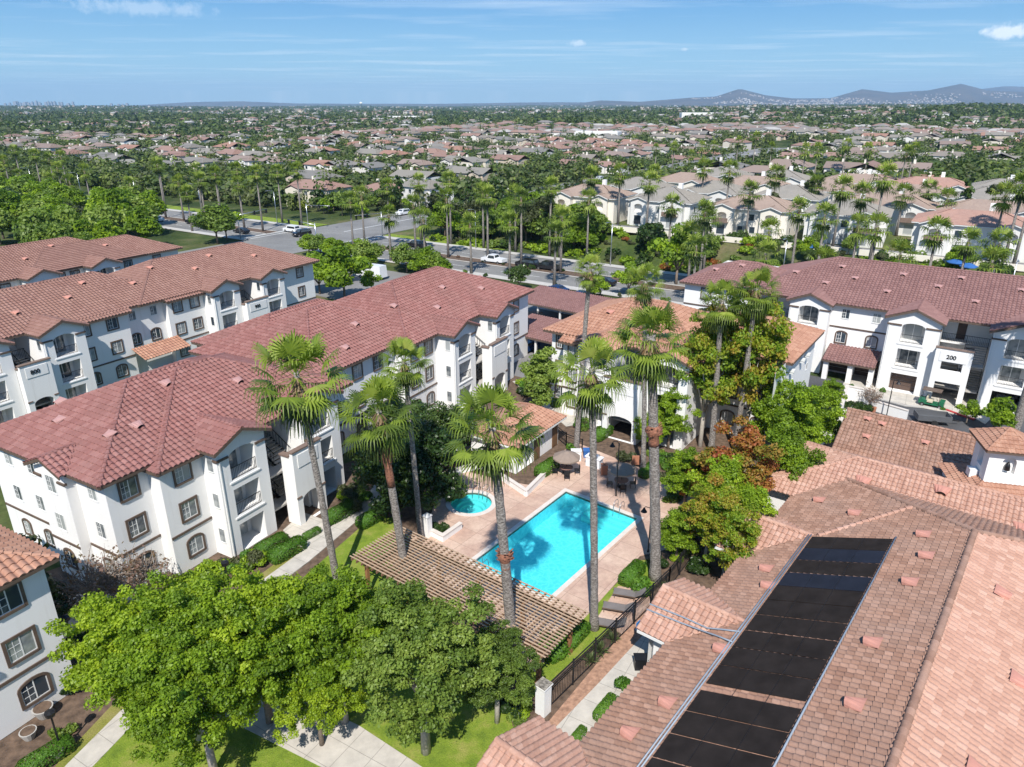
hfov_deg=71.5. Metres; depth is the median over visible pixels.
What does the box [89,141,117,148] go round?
house
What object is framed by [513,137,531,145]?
house
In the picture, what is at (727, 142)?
house
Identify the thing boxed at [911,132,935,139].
house
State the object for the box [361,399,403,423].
dark tree
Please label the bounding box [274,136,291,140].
house
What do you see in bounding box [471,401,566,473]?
pool house
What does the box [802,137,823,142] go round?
house
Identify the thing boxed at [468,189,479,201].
broadleaf tree
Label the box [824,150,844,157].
house
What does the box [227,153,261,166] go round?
house
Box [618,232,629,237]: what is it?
shrub
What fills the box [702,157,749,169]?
house
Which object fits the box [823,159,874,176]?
house
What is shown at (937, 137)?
house
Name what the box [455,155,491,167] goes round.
house
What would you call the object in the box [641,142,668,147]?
house
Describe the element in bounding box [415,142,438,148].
house
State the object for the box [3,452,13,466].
window
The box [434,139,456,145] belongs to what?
house
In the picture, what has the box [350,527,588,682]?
pergola
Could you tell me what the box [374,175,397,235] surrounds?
fan palm
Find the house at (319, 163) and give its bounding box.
[303,157,333,169]
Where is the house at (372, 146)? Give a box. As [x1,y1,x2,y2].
[365,143,382,149]
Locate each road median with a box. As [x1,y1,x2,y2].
[82,206,276,233]
[378,245,684,290]
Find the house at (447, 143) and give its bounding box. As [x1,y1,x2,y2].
[438,141,455,145]
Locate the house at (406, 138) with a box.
[398,135,419,144]
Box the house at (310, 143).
[302,139,327,146]
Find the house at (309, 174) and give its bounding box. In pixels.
[286,167,344,181]
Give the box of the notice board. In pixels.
[632,456,640,465]
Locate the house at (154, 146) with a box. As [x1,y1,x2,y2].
[147,143,161,148]
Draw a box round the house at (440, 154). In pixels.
[432,150,470,158]
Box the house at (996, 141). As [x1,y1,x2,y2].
[982,136,1003,144]
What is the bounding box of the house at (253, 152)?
[238,149,271,155]
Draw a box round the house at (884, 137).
[861,132,889,141]
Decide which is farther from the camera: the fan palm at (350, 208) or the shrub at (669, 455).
the fan palm at (350, 208)
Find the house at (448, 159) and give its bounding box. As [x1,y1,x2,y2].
[440,153,469,165]
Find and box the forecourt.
[843,374,989,423]
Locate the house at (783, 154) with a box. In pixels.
[778,150,812,158]
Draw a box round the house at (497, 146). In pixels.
[487,144,507,149]
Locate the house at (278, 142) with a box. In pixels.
[264,139,288,147]
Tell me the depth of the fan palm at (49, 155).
256.78 m
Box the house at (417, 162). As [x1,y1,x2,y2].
[396,157,436,168]
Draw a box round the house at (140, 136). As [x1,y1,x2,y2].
[138,134,160,139]
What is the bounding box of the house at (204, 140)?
[189,135,215,144]
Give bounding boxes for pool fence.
[551,538,692,704]
[558,427,582,451]
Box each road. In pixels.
[158,211,685,302]
[178,239,307,253]
[310,148,790,236]
[613,224,1023,271]
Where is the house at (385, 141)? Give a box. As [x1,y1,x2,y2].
[372,138,396,145]
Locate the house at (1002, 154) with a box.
[985,150,1020,160]
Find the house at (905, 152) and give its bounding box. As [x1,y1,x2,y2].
[889,150,924,157]
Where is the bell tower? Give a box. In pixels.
[937,427,1023,496]
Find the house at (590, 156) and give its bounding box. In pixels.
[568,152,599,160]
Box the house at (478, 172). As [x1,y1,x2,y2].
[448,164,496,181]
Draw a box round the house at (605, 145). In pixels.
[591,142,616,148]
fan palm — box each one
[0,153,11,178]
[0,164,7,176]
[7,143,21,175]
[10,168,21,177]
[26,147,40,181]
[40,171,56,180]
[41,152,56,175]
[49,160,65,182]
[52,149,68,185]
[59,172,79,190]
[75,162,94,194]
[120,175,141,193]
[148,156,166,217]
[150,155,167,203]
[168,174,188,220]
[177,183,195,230]
[187,161,204,211]
[190,171,209,211]
[204,165,225,204]
[208,165,223,200]
[227,174,247,227]
[228,160,243,209]
[242,329,355,578]
[245,163,265,230]
[268,162,285,221]
[288,160,305,224]
[331,372,422,578]
[338,188,360,243]
[352,184,372,240]
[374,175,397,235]
[374,203,400,260]
[377,336,432,541]
[402,192,424,248]
[407,171,427,239]
[411,205,436,246]
[435,185,458,256]
[438,169,459,243]
[440,382,548,647]
[456,209,483,273]
[471,180,491,247]
[476,182,498,261]
[497,209,522,280]
[505,182,525,251]
[507,186,535,263]
[539,174,562,256]
[543,219,570,284]
[547,334,633,631]
[548,202,573,256]
[550,204,574,272]
[573,253,607,447]
[577,186,602,251]
[580,164,601,200]
[606,301,692,582]
[610,160,632,224]
[625,261,665,474]
[638,168,662,222]
[646,163,663,179]
[652,143,661,165]
[658,191,684,268]
[669,140,679,167]
[677,217,705,276]
[680,232,713,273]
[685,148,697,161]
[689,196,721,270]
[693,156,713,187]
[694,278,750,447]
[696,208,722,268]
[697,140,707,157]
[709,140,718,157]
[717,159,740,198]
[730,265,781,445]
[732,135,744,159]
[734,179,765,233]
[750,130,761,160]
[750,237,782,265]
[751,216,784,259]
[763,161,790,192]
[765,141,778,163]
[782,195,814,263]
[797,141,813,173]
[804,172,827,197]
[807,201,843,259]
[807,244,839,260]
[809,141,826,171]
[826,173,855,246]
[839,137,854,172]
[842,211,872,257]
[846,178,878,232]
[859,209,895,259]
[861,141,877,167]
[867,160,902,259]
[880,236,919,263]
[890,182,916,235]
[895,143,913,178]
[905,140,924,176]
[913,177,940,201]
[918,214,956,265]
[933,185,960,207]
[949,224,987,268]
[970,244,1013,274]
[977,224,1019,272]
[988,179,1022,260]
[1003,171,1023,262]
[1011,174,1023,263]
[1013,387,1023,430]
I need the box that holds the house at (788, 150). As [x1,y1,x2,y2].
[777,147,796,154]
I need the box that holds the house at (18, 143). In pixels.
[1,140,23,150]
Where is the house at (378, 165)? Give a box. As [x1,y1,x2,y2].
[352,160,395,172]
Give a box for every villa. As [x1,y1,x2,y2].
[554,179,637,223]
[607,176,675,194]
[626,183,711,228]
[652,169,723,187]
[683,180,754,201]
[701,166,754,178]
[707,189,801,238]
[730,171,790,193]
[755,180,830,224]
[765,166,810,184]
[799,175,863,200]
[802,194,893,247]
[826,169,894,187]
[848,188,939,235]
[870,179,955,204]
[895,172,968,191]
[910,203,1023,262]
[935,194,1023,216]
[949,186,1016,201]
[969,175,1023,192]
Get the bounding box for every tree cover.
[0,100,1023,135]
[0,117,1023,210]
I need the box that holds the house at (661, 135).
[649,132,671,138]
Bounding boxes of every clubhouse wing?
[763,441,1023,530]
[832,407,975,475]
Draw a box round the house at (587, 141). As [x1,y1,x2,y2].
[575,139,596,144]
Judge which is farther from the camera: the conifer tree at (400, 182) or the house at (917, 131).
the house at (917, 131)
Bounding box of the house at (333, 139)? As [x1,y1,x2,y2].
[316,135,336,143]
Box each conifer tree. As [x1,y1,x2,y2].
[395,175,404,208]
[429,183,440,194]
[960,179,974,199]
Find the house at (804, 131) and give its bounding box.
[796,128,816,137]
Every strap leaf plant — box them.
[582,651,600,664]
[592,639,612,658]
[605,632,621,643]
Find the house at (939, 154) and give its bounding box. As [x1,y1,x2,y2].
[927,151,964,158]
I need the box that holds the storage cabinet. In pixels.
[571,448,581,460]
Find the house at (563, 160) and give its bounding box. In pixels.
[559,157,594,166]
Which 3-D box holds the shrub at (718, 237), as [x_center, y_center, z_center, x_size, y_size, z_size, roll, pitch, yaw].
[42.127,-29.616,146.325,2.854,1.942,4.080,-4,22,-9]
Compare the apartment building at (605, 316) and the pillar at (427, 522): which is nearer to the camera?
the pillar at (427, 522)
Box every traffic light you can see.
[237,209,266,238]
[287,219,315,234]
[306,205,329,226]
[355,213,382,235]
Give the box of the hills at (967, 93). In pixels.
[567,84,1023,105]
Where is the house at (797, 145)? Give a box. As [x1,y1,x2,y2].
[791,141,814,148]
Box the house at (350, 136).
[336,132,358,141]
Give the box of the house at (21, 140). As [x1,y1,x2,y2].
[9,137,34,142]
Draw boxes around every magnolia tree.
[349,421,414,513]
[368,419,469,516]
[395,398,462,461]
[438,403,478,446]
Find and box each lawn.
[93,515,512,766]
[522,560,654,697]
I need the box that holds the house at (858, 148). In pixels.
[849,145,877,154]
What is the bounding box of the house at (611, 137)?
[602,134,626,141]
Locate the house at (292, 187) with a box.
[285,176,352,207]
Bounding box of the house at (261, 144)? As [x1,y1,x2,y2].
[256,142,284,149]
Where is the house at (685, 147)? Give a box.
[677,145,695,149]
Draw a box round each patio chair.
[564,471,569,480]
[606,477,612,487]
[620,485,626,493]
[629,476,635,487]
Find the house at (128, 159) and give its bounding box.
[98,152,135,164]
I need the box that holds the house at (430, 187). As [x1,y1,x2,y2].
[401,176,453,206]
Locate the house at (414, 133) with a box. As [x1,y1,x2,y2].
[401,131,420,136]
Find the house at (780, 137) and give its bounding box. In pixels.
[777,134,787,140]
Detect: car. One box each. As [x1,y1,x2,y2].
[233,227,249,233]
[283,225,300,231]
[291,228,311,236]
[356,263,387,277]
[395,208,409,215]
[407,239,426,248]
[481,253,506,263]
[515,258,538,265]
[528,310,543,315]
[528,340,539,351]
[534,260,558,270]
[547,284,569,289]
[603,276,616,285]
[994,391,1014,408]
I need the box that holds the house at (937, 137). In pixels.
[930,132,943,140]
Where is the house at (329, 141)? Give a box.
[316,138,335,145]
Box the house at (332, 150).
[312,145,339,154]
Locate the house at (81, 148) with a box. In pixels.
[67,144,97,151]
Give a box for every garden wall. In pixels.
[431,521,462,541]
[455,463,545,496]
[607,225,1023,271]
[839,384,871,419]
[872,400,908,419]
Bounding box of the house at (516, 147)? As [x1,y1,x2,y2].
[506,144,527,152]
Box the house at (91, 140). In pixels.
[85,137,110,142]
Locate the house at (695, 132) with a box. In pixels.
[686,129,708,136]
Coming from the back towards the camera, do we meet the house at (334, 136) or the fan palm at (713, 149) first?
the house at (334, 136)
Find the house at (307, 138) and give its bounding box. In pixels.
[298,135,320,141]
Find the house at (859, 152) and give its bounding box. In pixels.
[851,148,874,159]
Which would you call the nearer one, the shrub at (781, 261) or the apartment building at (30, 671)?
the apartment building at (30, 671)
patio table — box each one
[559,464,572,473]
[614,477,628,486]
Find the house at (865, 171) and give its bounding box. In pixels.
[863,170,896,179]
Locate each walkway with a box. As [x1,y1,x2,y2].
[58,592,421,766]
[65,485,381,766]
[283,513,324,551]
[512,381,574,426]
[556,635,648,740]
[820,400,864,444]
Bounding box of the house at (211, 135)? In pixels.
[202,132,223,137]
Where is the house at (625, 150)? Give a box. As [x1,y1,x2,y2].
[614,147,639,154]
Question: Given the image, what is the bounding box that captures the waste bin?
[601,463,607,474]
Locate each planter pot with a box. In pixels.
[18,724,36,741]
[31,700,52,719]
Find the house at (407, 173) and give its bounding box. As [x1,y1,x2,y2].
[390,167,441,180]
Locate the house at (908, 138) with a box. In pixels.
[889,133,914,142]
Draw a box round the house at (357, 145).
[345,142,368,147]
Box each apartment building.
[0,234,182,288]
[0,242,318,422]
[0,266,534,588]
[0,524,71,739]
[542,296,824,450]
[679,256,1023,412]
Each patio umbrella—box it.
[553,450,579,474]
[608,462,635,487]
[946,259,961,264]
[958,263,977,268]
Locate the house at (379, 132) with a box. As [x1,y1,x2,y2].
[370,130,391,135]
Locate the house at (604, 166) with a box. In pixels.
[598,159,629,173]
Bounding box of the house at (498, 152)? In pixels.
[477,148,512,157]
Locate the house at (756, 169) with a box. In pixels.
[739,163,788,173]
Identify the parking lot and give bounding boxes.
[314,270,570,377]
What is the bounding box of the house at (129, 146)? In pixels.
[116,143,146,150]
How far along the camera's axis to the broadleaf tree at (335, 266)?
116.40 m
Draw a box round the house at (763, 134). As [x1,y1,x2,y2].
[760,131,780,140]
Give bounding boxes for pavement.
[162,226,247,239]
[168,209,313,227]
[310,249,682,304]
[374,235,691,276]
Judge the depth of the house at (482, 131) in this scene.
646.28 m
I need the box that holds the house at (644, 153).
[628,148,652,159]
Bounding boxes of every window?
[0,283,10,288]
[0,581,28,620]
[0,624,41,667]
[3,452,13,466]
[12,484,23,501]
[17,672,54,710]
[21,518,33,534]
[26,464,35,475]
[35,494,45,512]
[36,340,41,350]
[44,473,57,494]
[44,529,55,548]
[54,511,67,531]
[63,547,78,569]
[69,269,79,274]
[83,325,92,337]
[86,486,98,502]
[88,347,97,361]
[94,372,102,385]
[95,521,107,540]
[103,557,114,575]
[105,317,119,331]
[110,339,124,354]
[116,363,129,378]
[116,474,141,503]
[123,259,132,267]
[125,511,149,541]
[128,310,136,321]
[132,333,142,346]
[134,550,157,575]
[149,305,157,315]
[150,327,162,340]
[152,254,160,258]
[171,300,183,313]
[172,462,193,487]
[175,321,187,335]
[178,494,200,523]
[180,347,190,357]
[186,532,206,558]
[189,296,199,308]
[192,316,203,330]
[205,456,213,473]
[207,295,211,303]
[210,316,214,325]
[212,492,220,508]
[218,527,226,543]
[256,282,260,290]
[295,266,303,278]
[298,285,305,296]
[337,402,342,417]
[340,431,344,446]
[351,362,363,380]
[357,419,367,435]
[372,353,383,371]
[410,345,418,361]
[412,371,420,389]
[424,339,432,356]
[425,364,433,382]
[426,391,434,405]
[445,339,450,350]
[446,365,450,376]
[447,391,451,401]
[487,320,492,330]
[513,299,518,312]
[514,321,518,334]
[514,343,518,356]
[554,384,561,397]
[555,334,562,349]
[566,398,575,408]
[567,345,577,356]
[567,368,576,383]
[633,215,640,224]
[665,218,673,227]
[700,287,710,298]
[716,224,724,233]
[719,409,734,425]
[728,386,737,399]
[738,213,743,219]
[748,214,754,220]
[749,227,754,233]
[749,416,763,432]
[754,389,764,403]
[763,227,772,237]
[833,330,847,344]
[838,233,845,240]
[840,220,846,227]
[841,309,850,319]
[863,335,877,349]
[871,313,881,323]
[902,224,912,234]
[925,246,935,253]
[954,230,961,237]
[999,365,1021,382]
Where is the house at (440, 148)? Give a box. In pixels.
[425,145,447,150]
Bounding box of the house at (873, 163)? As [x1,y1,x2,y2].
[848,159,891,173]
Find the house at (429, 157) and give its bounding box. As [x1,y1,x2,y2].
[415,153,431,160]
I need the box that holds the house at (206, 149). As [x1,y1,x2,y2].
[188,146,220,155]
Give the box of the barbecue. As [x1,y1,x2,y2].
[585,453,603,468]
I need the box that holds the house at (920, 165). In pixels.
[890,159,932,171]
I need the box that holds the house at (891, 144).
[864,140,896,147]
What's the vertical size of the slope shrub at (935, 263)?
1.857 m
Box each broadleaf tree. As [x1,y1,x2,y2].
[0,175,21,187]
[0,176,8,184]
[0,186,23,196]
[0,188,20,238]
[0,191,31,204]
[0,208,17,244]
[2,176,35,194]
[11,206,75,243]
[14,198,51,222]
[18,193,32,202]
[18,533,57,592]
[19,180,48,199]
[20,174,44,185]
[28,222,93,241]
[30,188,76,206]
[36,203,57,213]
[41,177,56,190]
[41,193,70,209]
[42,571,220,699]
[45,205,98,228]
[48,574,76,621]
[49,182,71,197]
[55,203,73,211]
[60,202,83,214]
[66,188,87,208]
[68,218,98,239]
[78,203,127,228]
[81,189,103,213]
[83,569,273,740]
[86,218,125,238]
[87,186,106,203]
[92,187,132,219]
[98,616,283,766]
[116,189,135,232]
[117,194,160,232]
[118,184,140,198]
[123,205,164,237]
[139,189,167,215]
[181,564,333,724]
[188,202,236,243]
[216,205,244,240]
[240,561,411,724]
[245,563,349,647]
[258,659,370,745]
[296,234,310,254]
[298,233,314,243]
[306,250,324,293]
[307,233,325,256]
[308,189,323,209]
[314,245,372,296]
[316,201,326,211]
[318,198,334,213]
[318,237,342,254]
[322,192,335,211]
[327,239,353,251]
[334,191,349,215]
[339,577,501,755]
[343,241,354,253]
[348,238,360,249]
[350,238,381,257]
[358,206,368,215]
[360,270,382,286]
[363,249,378,262]
[366,191,381,210]
[372,242,385,263]
[383,186,402,202]
[388,241,416,272]
[401,198,412,207]
[406,253,426,270]
[416,245,438,268]
[421,192,445,232]
[424,253,439,267]
[426,201,455,235]
[432,256,453,268]
[442,211,459,223]
[448,201,462,232]
[448,214,463,238]
[454,203,463,216]
[458,193,466,203]
[459,619,542,723]
[460,221,472,233]
[461,198,484,215]
[465,180,475,198]
[465,210,493,227]
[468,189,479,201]
[471,219,494,238]
[488,180,501,227]
[488,205,508,235]
[492,177,504,204]
[493,212,505,237]
[497,197,513,207]
[500,209,525,242]
[502,186,513,198]
[511,199,539,241]
[521,180,531,195]
[522,209,561,242]
[528,191,537,197]
[529,195,557,238]
[558,215,593,249]
[563,203,577,216]
[569,201,607,231]
[576,224,601,245]
[590,275,610,295]
[603,216,611,226]
[610,261,641,293]
[634,410,666,442]
[635,222,666,245]
[645,222,708,283]
[658,387,702,448]
[660,446,709,502]
[660,506,707,555]
[685,454,756,503]
[697,232,720,257]
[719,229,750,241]
[735,485,777,517]
[747,379,804,446]
[751,419,827,480]
[761,380,846,443]
[797,237,819,251]
[799,384,844,434]
[801,248,817,260]
[802,231,827,243]
[816,378,848,407]
[841,237,860,254]
[944,246,967,259]
[953,253,974,269]
[954,399,983,423]
[980,397,1017,427]
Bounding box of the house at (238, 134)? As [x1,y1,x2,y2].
[229,132,250,138]
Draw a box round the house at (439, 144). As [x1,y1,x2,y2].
[421,142,446,147]
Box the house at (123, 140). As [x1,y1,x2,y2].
[111,137,137,144]
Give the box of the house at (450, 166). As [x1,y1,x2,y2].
[433,163,457,171]
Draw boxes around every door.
[0,411,4,422]
[53,335,65,352]
[59,362,71,377]
[65,386,77,398]
[219,293,224,305]
[222,315,227,326]
[229,449,237,467]
[234,486,243,501]
[239,521,248,534]
[267,281,270,292]
[534,438,539,460]
[552,425,557,447]
[596,407,601,419]
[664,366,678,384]
[665,431,673,438]
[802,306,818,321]
[828,362,847,372]
[854,364,878,377]
[889,372,916,391]
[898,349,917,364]
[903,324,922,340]
[955,323,967,339]
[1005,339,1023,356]
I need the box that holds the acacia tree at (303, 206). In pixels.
[297,200,309,211]
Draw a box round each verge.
[84,195,327,226]
[383,234,504,249]
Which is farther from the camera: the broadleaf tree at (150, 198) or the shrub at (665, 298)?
the broadleaf tree at (150, 198)
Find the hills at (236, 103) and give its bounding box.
[130,101,584,105]
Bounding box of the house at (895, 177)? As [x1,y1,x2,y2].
[891,173,906,179]
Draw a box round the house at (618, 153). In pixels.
[604,149,634,160]
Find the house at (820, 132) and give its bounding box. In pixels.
[814,130,827,135]
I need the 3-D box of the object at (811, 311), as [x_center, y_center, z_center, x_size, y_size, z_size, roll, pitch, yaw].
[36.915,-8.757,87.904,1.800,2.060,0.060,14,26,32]
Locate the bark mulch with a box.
[549,608,646,725]
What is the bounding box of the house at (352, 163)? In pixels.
[326,160,360,171]
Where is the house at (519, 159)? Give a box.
[490,152,529,163]
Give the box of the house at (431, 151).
[413,146,445,155]
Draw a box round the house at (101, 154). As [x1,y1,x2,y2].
[92,150,118,157]
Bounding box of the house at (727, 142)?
[722,137,751,150]
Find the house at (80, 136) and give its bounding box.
[70,134,92,139]
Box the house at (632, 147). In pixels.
[617,144,642,150]
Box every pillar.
[422,512,431,537]
[535,676,552,717]
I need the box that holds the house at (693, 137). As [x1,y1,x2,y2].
[689,133,714,140]
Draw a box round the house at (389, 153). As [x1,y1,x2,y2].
[379,148,411,157]
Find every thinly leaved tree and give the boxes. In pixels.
[49,542,140,612]
[87,541,172,597]
[857,381,883,403]
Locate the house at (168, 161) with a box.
[162,158,177,165]
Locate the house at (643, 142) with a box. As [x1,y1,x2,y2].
[620,138,647,143]
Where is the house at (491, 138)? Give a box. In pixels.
[478,134,495,143]
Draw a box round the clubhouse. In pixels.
[476,477,1023,766]
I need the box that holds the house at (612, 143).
[596,140,620,145]
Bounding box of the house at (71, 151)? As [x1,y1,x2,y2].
[51,147,88,157]
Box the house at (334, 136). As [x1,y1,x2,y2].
[318,133,340,141]
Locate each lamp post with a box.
[44,708,58,740]
[61,613,80,663]
[221,560,228,585]
[610,441,619,495]
[641,506,649,551]
[886,379,900,414]
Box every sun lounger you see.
[599,617,626,631]
[602,601,633,614]
[612,587,645,600]
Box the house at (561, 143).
[551,140,572,144]
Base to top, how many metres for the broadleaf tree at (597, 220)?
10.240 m
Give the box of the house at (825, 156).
[797,149,827,157]
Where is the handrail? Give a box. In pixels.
[612,499,624,517]
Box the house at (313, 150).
[301,147,330,155]
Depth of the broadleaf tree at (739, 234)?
147.13 m
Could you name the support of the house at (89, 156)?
on the ground at (190, 240)
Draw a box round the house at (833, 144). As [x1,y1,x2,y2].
[824,141,843,150]
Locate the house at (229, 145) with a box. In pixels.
[211,141,245,149]
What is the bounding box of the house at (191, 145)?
[179,142,205,150]
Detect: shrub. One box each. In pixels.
[15,733,75,766]
[46,722,79,739]
[50,746,62,758]
[59,685,81,694]
[65,628,93,643]
[169,569,199,585]
[193,558,231,576]
[215,557,243,568]
[225,563,241,572]
[229,549,264,564]
[239,548,253,556]
[240,551,268,568]
[246,549,266,566]
[253,531,289,552]
[266,535,307,564]
[302,526,321,540]
[328,499,357,524]
[336,482,357,492]
[336,490,351,499]
[340,488,362,499]
[340,499,362,511]
[351,489,360,496]
[354,508,387,529]
[355,485,365,492]
[357,490,372,501]
[363,549,389,568]
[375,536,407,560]
[429,233,443,240]
[432,521,449,531]
[449,230,462,236]
[449,234,461,240]
[457,240,466,244]
[464,237,480,246]
[485,239,499,247]
[493,687,519,713]
[498,239,513,247]
[500,701,523,718]
[501,707,516,721]
[512,696,530,718]
[512,718,527,727]
[515,378,527,383]
[516,387,526,395]
[516,702,533,719]
[518,381,524,388]
[525,243,536,248]
[532,243,547,253]
[534,456,559,476]
[537,238,548,244]
[538,628,570,661]
[543,625,577,663]
[550,397,561,407]
[562,243,575,250]
[564,248,583,257]
[565,443,574,450]
[565,618,590,649]
[571,724,587,740]
[574,242,585,249]
[580,424,588,431]
[582,251,598,258]
[583,245,602,254]
[592,692,618,721]
[596,425,613,441]
[598,233,608,240]
[604,226,614,232]
[605,247,621,254]
[605,252,615,261]
[610,225,626,234]
[614,675,630,689]
[616,450,636,461]
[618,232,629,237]
[618,559,646,587]
[619,255,634,263]
[630,575,651,596]
[635,259,647,265]
[636,243,646,249]
[637,250,652,260]
[638,461,648,478]
[640,247,654,254]
[645,556,669,567]
[646,448,664,455]
[658,262,670,269]
[659,260,679,267]
[659,457,666,463]
[660,297,670,300]
[660,468,670,476]
[662,491,680,502]
[663,462,670,469]
[665,452,677,457]
[669,551,684,562]
[673,545,699,554]
[674,490,687,498]
[685,265,698,271]
[686,554,711,574]
[706,258,720,264]
[712,235,724,241]
[730,255,741,260]
[737,245,753,253]
[739,235,759,246]
[772,257,783,264]
[778,235,793,245]
[791,240,802,249]
[837,250,845,255]
[839,400,854,407]
[852,401,873,410]
[874,252,885,259]
[885,256,909,263]
[904,250,927,258]
[922,258,944,266]
[941,262,960,268]
[979,261,997,270]
[995,262,1015,274]
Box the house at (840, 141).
[833,138,862,146]
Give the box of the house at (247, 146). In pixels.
[227,140,250,147]
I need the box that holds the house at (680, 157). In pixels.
[671,153,700,162]
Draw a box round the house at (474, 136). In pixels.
[460,132,482,141]
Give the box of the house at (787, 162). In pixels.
[768,156,816,171]
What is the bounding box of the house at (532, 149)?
[519,146,552,156]
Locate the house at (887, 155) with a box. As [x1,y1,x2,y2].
[873,151,910,158]
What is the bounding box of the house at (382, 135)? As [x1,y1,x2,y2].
[370,133,393,138]
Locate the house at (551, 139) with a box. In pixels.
[540,136,558,143]
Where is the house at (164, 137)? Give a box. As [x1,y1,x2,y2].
[151,135,175,141]
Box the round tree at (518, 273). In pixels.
[502,263,530,283]
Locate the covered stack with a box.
[583,448,589,457]
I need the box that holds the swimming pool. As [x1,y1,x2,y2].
[467,488,642,602]
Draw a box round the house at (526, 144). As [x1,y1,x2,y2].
[523,142,546,146]
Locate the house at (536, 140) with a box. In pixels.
[522,137,541,142]
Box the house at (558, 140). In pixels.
[556,138,575,141]
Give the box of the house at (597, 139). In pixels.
[585,136,606,140]
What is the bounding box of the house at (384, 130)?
[371,127,393,132]
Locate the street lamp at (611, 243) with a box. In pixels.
[606,222,612,264]
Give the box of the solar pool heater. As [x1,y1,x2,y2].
[636,534,896,766]
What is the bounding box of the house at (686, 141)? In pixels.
[678,138,699,146]
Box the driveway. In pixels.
[808,375,1023,432]
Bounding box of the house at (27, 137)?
[19,135,39,140]
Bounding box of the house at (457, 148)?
[444,144,470,151]
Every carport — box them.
[525,313,561,353]
[528,285,616,318]
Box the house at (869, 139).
[845,135,872,143]
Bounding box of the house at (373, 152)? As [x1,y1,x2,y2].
[355,147,382,157]
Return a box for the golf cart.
[918,386,945,408]
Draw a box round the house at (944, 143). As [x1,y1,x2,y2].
[939,139,970,148]
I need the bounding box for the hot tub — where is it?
[446,490,495,516]
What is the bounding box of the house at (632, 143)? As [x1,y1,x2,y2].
[620,140,642,145]
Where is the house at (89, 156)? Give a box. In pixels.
[80,153,92,160]
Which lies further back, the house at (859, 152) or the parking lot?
the house at (859, 152)
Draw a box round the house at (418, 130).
[410,128,428,133]
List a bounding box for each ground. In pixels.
[0,104,1023,571]
[0,376,836,766]
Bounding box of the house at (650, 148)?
[642,146,671,152]
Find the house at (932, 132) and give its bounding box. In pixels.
[921,130,941,134]
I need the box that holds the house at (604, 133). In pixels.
[597,132,615,137]
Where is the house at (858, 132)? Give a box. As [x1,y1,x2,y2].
[854,130,874,134]
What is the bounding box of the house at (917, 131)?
[915,128,938,132]
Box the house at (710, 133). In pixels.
[706,132,722,138]
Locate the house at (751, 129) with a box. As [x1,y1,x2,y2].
[749,126,769,131]
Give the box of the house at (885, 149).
[872,145,896,152]
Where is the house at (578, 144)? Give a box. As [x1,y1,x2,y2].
[569,143,591,147]
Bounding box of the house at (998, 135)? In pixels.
[985,131,1014,138]
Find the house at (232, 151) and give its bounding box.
[214,147,242,156]
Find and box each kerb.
[159,215,277,231]
[382,245,684,286]
[385,250,684,291]
[871,397,938,408]
[946,409,975,419]
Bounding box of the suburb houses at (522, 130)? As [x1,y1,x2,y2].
[0,102,1023,138]
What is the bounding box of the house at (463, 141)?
[454,138,470,143]
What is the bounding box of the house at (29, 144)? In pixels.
[23,141,39,149]
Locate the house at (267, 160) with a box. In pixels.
[258,154,294,164]
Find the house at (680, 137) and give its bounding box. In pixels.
[665,133,687,140]
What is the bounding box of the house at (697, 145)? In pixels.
[695,142,721,151]
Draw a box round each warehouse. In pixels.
[574,131,621,136]
[679,113,711,117]
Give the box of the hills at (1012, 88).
[793,86,1023,98]
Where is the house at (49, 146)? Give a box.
[31,142,67,150]
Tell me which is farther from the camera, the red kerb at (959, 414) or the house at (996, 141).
the house at (996, 141)
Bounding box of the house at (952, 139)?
[934,137,965,145]
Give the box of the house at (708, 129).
[698,127,716,132]
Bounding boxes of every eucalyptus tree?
[377,191,388,213]
[459,191,470,202]
[572,178,583,183]
[771,192,779,197]
[773,172,785,178]
[804,179,821,191]
[985,183,1004,199]
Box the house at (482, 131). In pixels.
[470,129,490,134]
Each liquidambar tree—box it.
[671,298,753,446]
[676,472,744,565]
[679,461,717,495]
[691,414,788,491]
[702,496,762,569]
[718,285,796,429]
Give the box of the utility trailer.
[913,409,958,425]
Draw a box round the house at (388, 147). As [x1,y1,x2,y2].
[377,144,402,150]
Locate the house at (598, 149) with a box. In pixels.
[582,145,611,151]
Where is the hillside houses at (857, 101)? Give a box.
[691,92,1021,104]
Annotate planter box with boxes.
[633,653,648,670]
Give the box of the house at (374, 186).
[353,179,400,193]
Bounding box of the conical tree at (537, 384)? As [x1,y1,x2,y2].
[518,346,558,405]
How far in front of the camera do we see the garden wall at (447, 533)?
54.52 m
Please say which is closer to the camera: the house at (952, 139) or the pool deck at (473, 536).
the pool deck at (473, 536)
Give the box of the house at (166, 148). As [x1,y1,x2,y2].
[153,144,189,151]
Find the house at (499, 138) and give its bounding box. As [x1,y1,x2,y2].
[493,135,515,143]
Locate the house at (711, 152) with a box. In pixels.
[697,150,721,155]
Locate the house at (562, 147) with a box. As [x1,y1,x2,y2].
[544,143,571,150]
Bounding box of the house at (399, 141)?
[383,136,404,145]
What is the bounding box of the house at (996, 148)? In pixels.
[972,144,1008,151]
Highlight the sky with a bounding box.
[0,0,1023,104]
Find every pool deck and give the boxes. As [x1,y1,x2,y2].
[409,444,702,670]
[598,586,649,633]
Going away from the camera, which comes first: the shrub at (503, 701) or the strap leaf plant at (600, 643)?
the shrub at (503, 701)
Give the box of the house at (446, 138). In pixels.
[438,135,454,139]
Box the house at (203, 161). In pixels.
[178,155,218,166]
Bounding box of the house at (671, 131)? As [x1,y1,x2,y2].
[660,128,676,133]
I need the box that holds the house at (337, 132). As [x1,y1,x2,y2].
[329,129,353,134]
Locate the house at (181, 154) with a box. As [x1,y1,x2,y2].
[162,149,194,159]

